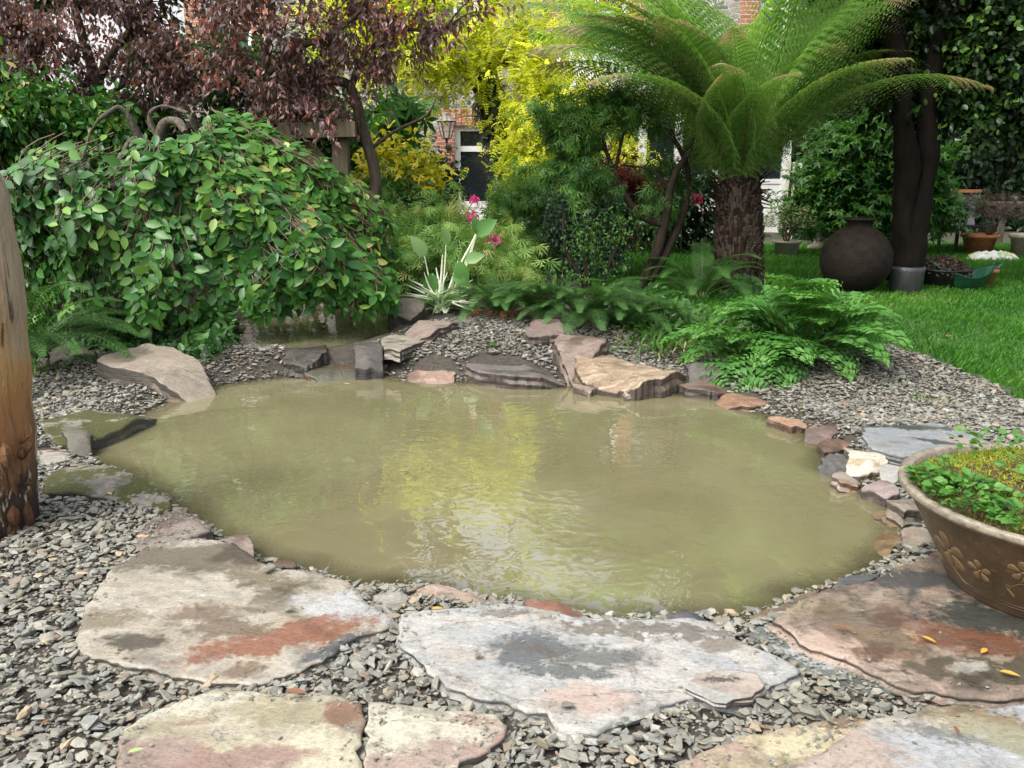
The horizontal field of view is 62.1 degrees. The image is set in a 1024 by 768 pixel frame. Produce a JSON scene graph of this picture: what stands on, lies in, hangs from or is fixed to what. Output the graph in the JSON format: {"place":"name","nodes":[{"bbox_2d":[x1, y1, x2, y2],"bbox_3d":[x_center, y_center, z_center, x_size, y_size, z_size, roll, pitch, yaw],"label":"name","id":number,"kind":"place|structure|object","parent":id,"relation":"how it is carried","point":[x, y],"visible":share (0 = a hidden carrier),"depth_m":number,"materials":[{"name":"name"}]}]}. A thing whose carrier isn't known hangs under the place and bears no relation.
{"place":"outdoors","nodes":[
{"label":"outdoors","id":0,"kind":"place"},
{"bbox_2d":[241,301,390,348],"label":"pool water","id":1,"kind":"structure","parent":0,"point":[319,327],"depth_m":6.34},
{"bbox_2d":[168,0,523,227],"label":"purple plum tree","id":2,"kind":"object","parent":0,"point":[306,103],"visible":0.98,"depth_m":7.26,"materials":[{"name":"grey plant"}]},
{"bbox_2d":[93,376,894,613],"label":"pond water","id":3,"kind":"structure","parent":0,"point":[669,504],"depth_m":3.52,"materials":[{"name":"liquid"}]},
{"bbox_2d":[0,186,1023,767],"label":"ground","id":4,"kind":"structure","parent":0,"point":[346,356],"depth_m":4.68,"materials":[{"name":"grey gravel"}]},
{"bbox_2d":[0,173,39,538],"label":"peeled log","id":5,"kind":"object","parent":4,"relation":"on","point":[19,504],"visible":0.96,"depth_m":2.89,"materials":[{"name":"brown wood"}]},
{"bbox_2d":[38,450,73,464],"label":"edging stone","id":6,"kind":"object","parent":4,"relation":"on","point":[46,457],"visible":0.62,"depth_m":3.76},
{"bbox_2d":[62,429,95,459],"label":"edging stone","id":7,"kind":"object","parent":4,"relation":"on","point":[80,441],"visible":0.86,"depth_m":3.92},
{"bbox_2d":[26,282,140,384],"bbox_3d":[-2.684,-0.370,5.237,0.889,0.576,1.118,13,19,41],"label":"shuttlecock fern","id":8,"kind":"object","parent":4,"relation":"on","point":[40,348],"visible":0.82,"depth_m":5.18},
{"bbox_2d":[5,0,182,15],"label":"tall tree","id":9,"kind":"object","parent":4,"relation":"on","point":[38,3],"visible":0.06,"depth_m":21.60,"materials":[{"name":"purple plant"}]},
{"bbox_2d":[0,36,191,210],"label":"green bush","id":10,"kind":"object","parent":4,"relation":"on","point":[27,115],"visible":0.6,"depth_m":7.33,"materials":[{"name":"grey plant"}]},
{"bbox_2d":[39,410,156,451],"bbox_3d":[-2.013,0.269,4.288,0.479,0.211,0.647,14,20,43],"label":"edging stone","id":11,"kind":"object","parent":4,"relation":"on","point":[104,428],"visible":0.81,"depth_m":4.19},
{"bbox_2d":[8,14,204,153],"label":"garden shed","id":12,"kind":"structure","parent":4,"relation":"on","point":[106,17],"depth_m":12.58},
{"bbox_2d":[42,465,172,514],"bbox_3d":[-1.601,0.470,3.389,0.709,0.200,0.311,4,15,16],"label":"edging stone","id":13,"kind":"object","parent":4,"relation":"on","point":[95,483],"visible":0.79,"depth_m":3.31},
{"bbox_2d":[0,0,266,280],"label":"purple plum tree","id":14,"kind":"object","parent":4,"relation":"on","point":[26,49],"visible":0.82,"depth_m":7.73,"materials":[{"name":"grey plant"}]},
{"bbox_2d":[96,343,216,401],"bbox_3d":[-2.071,0.027,5.109,0.912,0.400,0.477,12,18,38],"label":"boulder","id":15,"kind":"object","parent":4,"relation":"on","point":[168,372],"visible":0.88,"depth_m":5.01,"materials":[{"name":"stone"}]},
{"bbox_2d":[131,509,212,553],"bbox_3d":[-1.218,0.543,3.020,0.280,0.110,0.298,-7,16,-26],"label":"edging stone","id":16,"kind":"object","parent":4,"relation":"on","point":[182,523],"visible":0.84,"depth_m":2.96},
{"bbox_2d":[0,104,402,339],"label":"weeping willow","id":17,"kind":"object","parent":4,"relation":"on","point":[231,201],"visible":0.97,"depth_m":5.72,"materials":[{"name":"green plant"}]},
{"bbox_2d":[97,7,346,147],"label":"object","id":18,"kind":"object","parent":4,"relation":"on","point":[221,105],"visible":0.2,"depth_m":8.64,"materials":[{"name":"purple plant"}]},
{"bbox_2d":[75,538,394,692],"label":"stone slab","id":19,"kind":"structure","parent":4,"relation":"on","point":[200,627],"depth_m":2.38,"materials":[{"name":"stone"}]},
{"bbox_2d":[219,534,255,557],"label":"edging stone","id":20,"kind":"object","parent":4,"relation":"on","point":[243,542],"visible":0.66,"depth_m":2.85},
{"bbox_2d":[115,690,366,767],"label":"stone slab","id":21,"kind":"structure","parent":4,"relation":"on","point":[204,731],"depth_m":1.89,"materials":[{"name":"stone"}]},
{"bbox_2d":[282,343,328,378],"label":"edging stone","id":22,"kind":"object","parent":4,"relation":"on","point":[297,362],"visible":0.94,"depth_m":5.42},
{"bbox_2d":[278,121,356,186],"bbox_3d":[-1.707,-1.554,7.711,0.673,1.581,0.210,0,14,0],"label":"timber post","id":23,"kind":"object","parent":4,"relation":"on","point":[346,131],"visible":0.43,"depth_m":7.46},
{"bbox_2d":[264,74,380,186],"bbox_3d":[-2.253,-2.602,10.005,1.993,2.400,1.510,0,14,0],"label":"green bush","id":24,"kind":"object","parent":4,"relation":"on","point":[326,150],"visible":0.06,"depth_m":9.72,"materials":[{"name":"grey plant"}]},
{"bbox_2d":[303,364,354,381],"bbox_3d":[-1.107,-0.022,5.503,0.594,0.210,0.531,0,14,0],"label":"stone slab","id":25,"kind":"object","parent":4,"relation":"on","point":[330,372],"depth_m":5.35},
{"bbox_2d":[353,341,384,379],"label":"edging stone","id":26,"kind":"object","parent":4,"relation":"on","point":[368,358],"visible":0.97,"depth_m":5.37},
{"bbox_2d":[370,591,407,612],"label":"edging stone","id":27,"kind":"object","parent":4,"relation":"on","point":[392,599],"visible":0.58,"depth_m":2.53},
{"bbox_2d":[348,77,442,161],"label":"palmate shrub","id":28,"kind":"object","parent":4,"relation":"on","point":[404,109],"visible":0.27,"depth_m":10.07,"materials":[{"name":"green plant"}]},
{"bbox_2d":[380,335,425,361],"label":"edging stone","id":29,"kind":"object","parent":4,"relation":"on","point":[398,348],"visible":0.81,"depth_m":5.53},
{"bbox_2d":[350,114,458,200],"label":"choisya shrub","id":30,"kind":"object","parent":4,"relation":"on","point":[423,167],"visible":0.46,"depth_m":9.46,"materials":[{"name":"yellow plant"}]},
{"bbox_2d":[387,298,424,331],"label":"edging stone","id":31,"kind":"object","parent":4,"relation":"on","point":[411,311],"visible":0.58,"depth_m":6.43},
{"bbox_2d":[350,149,466,222],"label":"green shrub","id":32,"kind":"object","parent":4,"relation":"on","point":[402,196],"visible":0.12,"depth_m":9.16,"materials":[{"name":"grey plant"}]},
{"bbox_2d":[406,370,455,383],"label":"edging stone","id":33,"kind":"object","parent":4,"relation":"on","point":[434,377],"visible":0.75,"depth_m":5.29,"materials":[{"name":"pink stone"}]},
{"bbox_2d":[405,320,458,344],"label":"edging stone","id":34,"kind":"object","parent":4,"relation":"on","point":[430,331],"visible":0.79,"depth_m":5.82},
{"bbox_2d":[23,212,842,368],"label":"undergrowth","id":35,"kind":"object","parent":4,"relation":"on","point":[195,339],"visible":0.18,"depth_m":5.98,"materials":[{"name":"green plant"}]},
{"bbox_2d":[353,179,512,294],"bbox_3d":[-0.962,-1.266,8.147,1.607,1.367,2.063,-4,15,-16],"label":"feathery maple","id":36,"kind":"object","parent":4,"relation":"on","point":[427,225],"visible":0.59,"depth_m":7.71,"materials":[{"name":"green plant"}]},
{"bbox_2d":[363,702,507,767],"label":"stone slab","id":37,"kind":"structure","parent":4,"relation":"on","point":[406,737],"depth_m":1.88,"materials":[{"name":"stone"}]},
{"bbox_2d":[410,583,484,606],"bbox_3d":[-0.186,0.686,2.587,0.349,0.120,0.113,6,15,21],"label":"edging stone","id":38,"kind":"object","parent":4,"relation":"on","point":[437,589],"visible":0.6,"depth_m":2.58,"materials":[{"name":"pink stone"}]},
{"bbox_2d":[401,215,497,314],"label":"arum plant","id":39,"kind":"object","parent":4,"relation":"on","point":[428,298],"visible":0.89,"depth_m":6.80,"materials":[{"name":"green plant"}]},
{"bbox_2d":[418,135,485,219],"bbox_3d":[-1.240,-3.025,13.199,1.276,1.623,1.294,-13,19,-41],"label":"clipped bay","id":40,"kind":"object","parent":4,"relation":"on","point":[454,177],"visible":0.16,"depth_m":12.99,"materials":[{"name":"green plant"}]},
{"bbox_2d":[282,0,662,234],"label":"golden locust tree","id":41,"kind":"object","parent":4,"relation":"on","point":[497,112],"visible":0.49,"depth_m":11.56,"materials":[{"name":"yellow plant"}]},
{"bbox_2d":[421,203,561,295],"bbox_3d":[-0.206,-1.114,7.917,1.293,1.162,1.542,0,14,0],"label":"feathery maple","id":42,"kind":"object","parent":4,"relation":"on","point":[508,259],"visible":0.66,"depth_m":7.54,"materials":[{"name":"green plant"}]},
{"bbox_2d":[436,277,571,321],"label":"shuttlecock fern","id":43,"kind":"object","parent":4,"relation":"on","point":[483,292],"visible":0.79,"depth_m":6.35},
{"bbox_2d":[465,363,565,389],"bbox_3d":[0.001,-0.011,5.285,0.715,0.195,0.400,11,18,38],"label":"stone slab","id":44,"kind":"object","parent":4,"relation":"on","point":[524,377],"depth_m":5.14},
{"bbox_2d":[183,0,860,223],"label":"house","id":45,"kind":"structure","parent":4,"relation":"on","point":[464,140],"depth_m":16.14,"materials":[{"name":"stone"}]},
{"bbox_2d":[437,112,455,151],"bbox_3d":[-1.231,-4.766,16.086,0.380,0.714,0.561,0,14,0],"label":"wall lantern","id":46,"kind":"object","parent":45,"relation":"attached to","point":[450,119],"depth_m":15.90,"materials":[{"name":"black metal"}]},
{"bbox_2d":[455,126,492,223],"bbox_3d":[-0.651,-4.068,16.636,0.897,1.887,0.090,0,14,0],"label":"door","id":47,"kind":"structure","parent":45,"relation":"in","point":[466,141],"depth_m":16.58,"materials":[{"name":"black paint"}]},
{"bbox_2d":[469,149,587,271],"bbox_3d":[0.129,-1.844,9.331,1.543,1.478,1.216,0,14,0],"label":"feathery maple","id":48,"kind":"object","parent":4,"relation":"on","point":[508,200],"visible":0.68,"depth_m":9.05,"materials":[{"name":"green plant"}]},
{"bbox_2d":[525,319,564,346],"bbox_3d":[0.226,-0.341,5.827,0.278,0.149,0.426,0,14,0],"label":"stone block","id":49,"kind":"object","parent":4,"relation":"on","point":[538,332],"depth_m":5.70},
{"bbox_2d":[487,278,614,320],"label":"shuttlecock fern","id":50,"kind":"object","parent":4,"relation":"on","point":[525,296],"visible":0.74,"depth_m":6.21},
{"bbox_2d":[523,600,590,617],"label":"edging stone","id":51,"kind":"object","parent":4,"relation":"on","point":[555,606],"visible":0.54,"depth_m":2.50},
{"bbox_2d":[553,334,609,386],"bbox_3d":[0.442,-0.130,5.488,0.372,0.376,0.830,0,14,0],"label":"rock","id":52,"kind":"object","parent":4,"relation":"on","point":[567,349],"visible":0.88,"depth_m":5.30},
{"bbox_2d":[510,276,657,334],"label":"shuttlecock fern","id":53,"kind":"object","parent":4,"relation":"on","point":[575,309],"visible":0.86,"depth_m":6.03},
{"bbox_2d":[573,381,595,397],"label":"edging stone","id":54,"kind":"object","parent":4,"relation":"on","point":[579,388],"visible":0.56,"depth_m":4.97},
{"bbox_2d":[515,153,670,279],"bbox_3d":[0.856,-1.546,8.779,1.655,1.634,1.378,0,14,0],"label":"shrub","id":55,"kind":"object","parent":4,"relation":"on","point":[560,208],"visible":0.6,"depth_m":8.69,"materials":[{"name":"green plant"}]},
{"bbox_2d":[537,195,652,293],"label":"shrub","id":56,"kind":"object","parent":4,"relation":"on","point":[585,245],"visible":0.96,"depth_m":7.62,"materials":[{"name":"green plant"}]},
{"bbox_2d":[395,603,801,746],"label":"stone slab","id":57,"kind":"structure","parent":4,"relation":"on","point":[578,654],"depth_m":2.17,"materials":[{"name":"stone"}]},
{"bbox_2d":[684,669,765,709],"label":"stone slab","id":58,"kind":"structure","parent":57,"relation":"on","point":[723,689],"depth_m":2.03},
{"bbox_2d":[487,52,716,289],"bbox_3d":[0.950,-1.815,7.824,2.392,2.346,1.114,0,14,0],"label":"dark maple","id":59,"kind":"object","parent":4,"relation":"on","point":[579,172],"visible":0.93,"depth_m":7.60,"materials":[{"name":"green plant"}]},
{"bbox_2d":[572,355,685,400],"bbox_3d":[0.726,0.017,5.122,0.718,0.308,0.582,0,14,0],"label":"boulder","id":60,"kind":"object","parent":4,"relation":"on","point":[609,376],"visible":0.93,"depth_m":4.99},
{"bbox_2d":[571,280,688,331],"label":"shuttlecock fern","id":61,"kind":"object","parent":4,"relation":"on","point":[621,313],"visible":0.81,"depth_m":6.08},
{"bbox_2d":[582,145,698,270],"bbox_3d":[1.312,-1.892,9.257,1.219,1.396,1.148,0,14,0],"label":"red maple","id":62,"kind":"object","parent":4,"relation":"on","point":[633,183],"visible":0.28,"depth_m":8.96,"materials":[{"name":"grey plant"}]},
{"bbox_2d":[609,322,712,359],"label":"grass tuft","id":63,"kind":"object","parent":4,"relation":"on","point":[653,343],"visible":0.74,"depth_m":5.75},
{"bbox_2d":[612,292,722,337],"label":"grass tuft","id":64,"kind":"object","parent":4,"relation":"on","point":[675,318],"visible":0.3,"depth_m":6.11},
{"bbox_2d":[619,138,720,255],"bbox_3d":[2.127,-2.297,11.053,1.846,1.741,1.594,-6,16,-22],"label":"green bush","id":65,"kind":"object","parent":4,"relation":"on","point":[701,225],"visible":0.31,"depth_m":10.94,"materials":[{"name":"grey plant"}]},
{"bbox_2d":[557,54,791,232],"bbox_3d":[2.838,-4.361,15.306,4.001,3.234,2.120,0,14,0],"label":"conservatory","id":66,"kind":"object","parent":4,"relation":"on","point":[776,183],"visible":0.06,"depth_m":14.59,"materials":[{"name":"white paint"}]},
{"bbox_2d":[664,610,707,620],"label":"edging stone","id":67,"kind":"object","parent":4,"relation":"on","point":[683,614],"visible":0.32,"depth_m":2.41,"materials":[{"name":"grey stone"}]},
{"bbox_2d":[651,306,731,333],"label":"shuttlecock fern","id":68,"kind":"object","parent":4,"relation":"on","point":[688,323],"visible":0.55,"depth_m":6.00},
{"bbox_2d":[677,380,727,399],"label":"edging stone","id":69,"kind":"object","parent":4,"relation":"on","point":[702,389],"visible":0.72,"depth_m":4.92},
{"bbox_2d":[638,243,767,298],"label":"shuttlecock fern","id":70,"kind":"object","parent":4,"relation":"on","point":[702,283],"visible":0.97,"depth_m":7.39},
{"bbox_2d":[683,361,739,383],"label":"edging stone","id":71,"kind":"object","parent":4,"relation":"on","point":[691,369],"visible":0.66,"depth_m":5.13,"materials":[{"name":"grey stone"}]},
{"bbox_2d":[715,273,763,297],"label":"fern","id":72,"kind":"object","parent":4,"relation":"on","point":[745,278],"visible":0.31,"depth_m":7.60,"materials":[{"name":"green plant"}]},
{"bbox_2d":[715,393,766,411],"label":"edging stone","id":73,"kind":"object","parent":4,"relation":"on","point":[731,401],"visible":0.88,"depth_m":4.71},
{"bbox_2d":[658,321,837,392],"bbox_3d":[1.477,-0.170,5.261,1.064,0.431,0.826,0,14,0],"label":"royal fern","id":74,"kind":"object","parent":4,"relation":"on","point":[730,335],"visible":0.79,"depth_m":5.11,"materials":[{"name":"green plant"}]},
{"bbox_2d":[515,0,993,291],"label":"tree fern","id":75,"kind":"object","parent":4,"relation":"on","point":[746,133],"visible":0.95,"depth_m":7.28,"materials":[{"name":"plant"}]},
{"bbox_2d":[679,717,868,767],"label":"stone slab","id":76,"kind":"structure","parent":4,"relation":"on","point":[751,756],"depth_m":1.86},
{"bbox_2d":[743,589,820,625],"bbox_3d":[0.806,0.713,2.517,0.379,0.113,0.062,-9,17,-31],"label":"edging stone","id":77,"kind":"object","parent":4,"relation":"on","point":[784,606],"visible":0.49,"depth_m":2.51,"materials":[{"name":"brown stone"}]},
{"bbox_2d":[766,416,806,433],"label":"edging stone","id":78,"kind":"object","parent":4,"relation":"on","point":[789,426],"visible":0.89,"depth_m":4.30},
{"bbox_2d":[763,202,817,256],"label":"potted plant","id":79,"kind":"object","parent":4,"relation":"on","point":[787,245],"visible":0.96,"depth_m":10.75,"materials":[{"name":"green plant"}]},
{"bbox_2d":[591,241,1023,398],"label":"lawn grass","id":80,"kind":"structure","parent":4,"relation":"on","point":[984,298],"depth_m":7.11,"materials":[{"name":"plant"}]},
{"bbox_2d":[707,273,914,382],"bbox_3d":[1.859,-0.389,5.480,1.254,0.710,1.236,0,14,0],"label":"royal fern","id":81,"kind":"object","parent":4,"relation":"on","point":[815,309],"visible":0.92,"depth_m":5.24,"materials":[{"name":"green plant"}]},
{"bbox_2d":[804,426,839,448],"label":"edging stone","id":82,"kind":"object","parent":4,"relation":"on","point":[814,436],"visible":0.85,"depth_m":4.13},
{"bbox_2d":[749,626,895,698],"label":"stone slab","id":83,"kind":"structure","parent":4,"relation":"on","point":[856,681],"depth_m":2.17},
{"bbox_2d":[817,453,847,474],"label":"edging stone","id":84,"kind":"object","parent":4,"relation":"on","point":[830,464],"visible":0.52,"depth_m":3.71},
{"bbox_2d":[782,72,884,240],"bbox_3d":[5.022,-3.472,13.264,1.423,2.647,1.444,0,14,0],"label":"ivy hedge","id":85,"kind":"object","parent":4,"relation":"on","point":[806,152],"visible":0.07,"depth_m":12.86,"materials":[{"name":"green plant"}]},
{"bbox_2d":[817,438,851,458],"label":"edging stone","id":86,"kind":"object","parent":4,"relation":"on","point":[826,446],"visible":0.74,"depth_m":3.96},
{"bbox_2d":[830,471,860,492],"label":"edging stone","id":87,"kind":"object","parent":4,"relation":"on","point":[842,482],"visible":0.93,"depth_m":3.50,"materials":[{"name":"beige stone"}]},
{"bbox_2d":[819,217,893,292],"bbox_3d":[3.163,-1.174,7.809,0.634,0.697,0.634,0,14,0],"label":"ribbed urn","id":88,"kind":"object","parent":4,"relation":"on","point":[856,254],"visible":0.94,"depth_m":7.60,"materials":[{"name":"ceramic"}]},
{"bbox_2d":[832,573,880,587],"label":"edging stone","id":89,"kind":"object","parent":4,"relation":"on","point":[851,579],"visible":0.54,"depth_m":2.65,"materials":[{"name":"stone"}]},
{"bbox_2d":[843,449,887,484],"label":"edging stone","id":90,"kind":"object","parent":4,"relation":"on","point":[861,465],"visible":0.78,"depth_m":3.63,"materials":[{"name":"white stone"}]},
{"bbox_2d":[765,100,986,244],"bbox_3d":[4.606,-2.581,10.972,2.777,2.106,1.854,0,14,0],"label":"bush","id":91,"kind":"object","parent":4,"relation":"on","point":[861,186],"visible":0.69,"depth_m":10.70,"materials":[{"name":"green plant"}]},
{"bbox_2d":[858,480,899,506],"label":"edging stone","id":92,"kind":"object","parent":4,"relation":"on","point":[881,492],"visible":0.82,"depth_m":3.39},
{"bbox_2d":[864,532,901,563],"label":"edging stone","id":93,"kind":"object","parent":4,"relation":"on","point":[884,544],"visible":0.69,"depth_m":2.98,"materials":[{"name":"stone"}]},
{"bbox_2d":[878,464,899,483],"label":"edging stone","id":94,"kind":"object","parent":4,"relation":"on","point":[888,472],"visible":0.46,"depth_m":3.57,"materials":[{"name":"white stone"}]},
{"bbox_2d":[766,551,1023,707],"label":"stone slab","id":95,"kind":"structure","parent":4,"relation":"on","point":[892,626],"depth_m":2.27,"materials":[{"name":"stone"}]},
{"bbox_2d":[897,424,1023,618],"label":"glazed bowl","id":96,"kind":"object","parent":95,"relation":"on","point":[968,500],"visible":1,"depth_m":2.39,"materials":[{"name":"brown ceramic"}]},
{"bbox_2d":[884,499,922,528],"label":"edging stone","id":97,"kind":"object","parent":4,"relation":"on","point":[902,514],"visible":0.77,"depth_m":3.17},
{"bbox_2d":[787,0,1023,232],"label":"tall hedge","id":98,"kind":"object","parent":4,"relation":"on","point":[977,176],"visible":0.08,"depth_m":14.83,"materials":[{"name":"green plant"}]},
{"bbox_2d":[788,113,1023,229],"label":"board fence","id":99,"kind":"object","parent":4,"relation":"on","point":[1017,159],"visible":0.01,"depth_m":15.34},
{"bbox_2d":[795,704,1023,767],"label":"stone slab","id":100,"kind":"structure","parent":4,"relation":"on","point":[983,738],"depth_m":1.84,"materials":[{"name":"stone"}]},
{"bbox_2d":[808,0,1017,294],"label":"twin trunk tree","id":101,"kind":"object","parent":4,"relation":"on","point":[916,156],"visible":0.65,"depth_m":7.61,"materials":[{"name":"brown plant"}]},
{"bbox_2d":[900,526,931,548],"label":"edging stone","id":102,"kind":"object","parent":4,"relation":"on","point":[911,536],"visible":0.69,"depth_m":3.00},
{"bbox_2d":[858,422,990,464],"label":"stone slab","id":103,"kind":"structure","parent":4,"relation":"on","point":[896,444],"depth_m":3.90,"materials":[{"name":"grey stone"}]},
{"bbox_2d":[924,254,973,289],"bbox_3d":[4.085,-1.074,8.082,0.550,0.314,0.560,0,14,0],"label":"plant tub","id":104,"kind":"object","parent":4,"relation":"on","point":[938,278],"visible":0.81,"depth_m":7.92,"materials":[{"name":"black plastic"}]},
{"bbox_2d":[929,261,1002,290],"bbox_3d":[4.244,-1.022,7.975,0.617,0.261,0.410,8,16,27],"label":"garden trug","id":105,"kind":"object","parent":4,"relation":"on","point":[979,277],"visible":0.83,"depth_m":7.88,"materials":[{"name":"green plastic"}]},
{"bbox_2d":[937,189,994,252],"bbox_3d":[6.214,-2.217,11.594,0.711,0.828,0.888,0,14,0],"label":"garden chair","id":106,"kind":"object","parent":4,"relation":"on","point":[970,223],"visible":0.22,"depth_m":11.72,"materials":[{"name":"orange wood"}]},
{"bbox_2d":[959,187,1023,254],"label":"plant pot","id":107,"kind":"object","parent":4,"relation":"on","point":[980,242],"visible":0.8,"depth_m":10.92,"materials":[{"name":"ceramic"}]},
{"bbox_2d":[966,250,1018,260],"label":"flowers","id":108,"kind":"object","parent":4,"relation":"on","point":[993,254],"visible":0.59,"depth_m":10.47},
{"bbox_2d":[990,202,1023,243],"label":"wooden bench","id":109,"kind":"object","parent":4,"relation":"on","point":[1001,227],"visible":0.37,"depth_m":12.20,"materials":[{"name":"brown wood"}]},
{"bbox_2d":[1008,233,1023,258],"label":"stone planter","id":110,"kind":"object","parent":4,"relation":"on","point":[1017,243],"visible":0.84,"depth_m":10.72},
{"bbox_2d":[10,0,1018,163],"label":"sky","id":111,"kind":"structure","parent":0,"point":[174,8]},
{"bbox_2d":[897,0,1023,177],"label":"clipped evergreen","id":112,"kind":"object","parent":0,"point":[984,57],"visible":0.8,"depth_m":7.29,"materials":[{"name":"green plant"}]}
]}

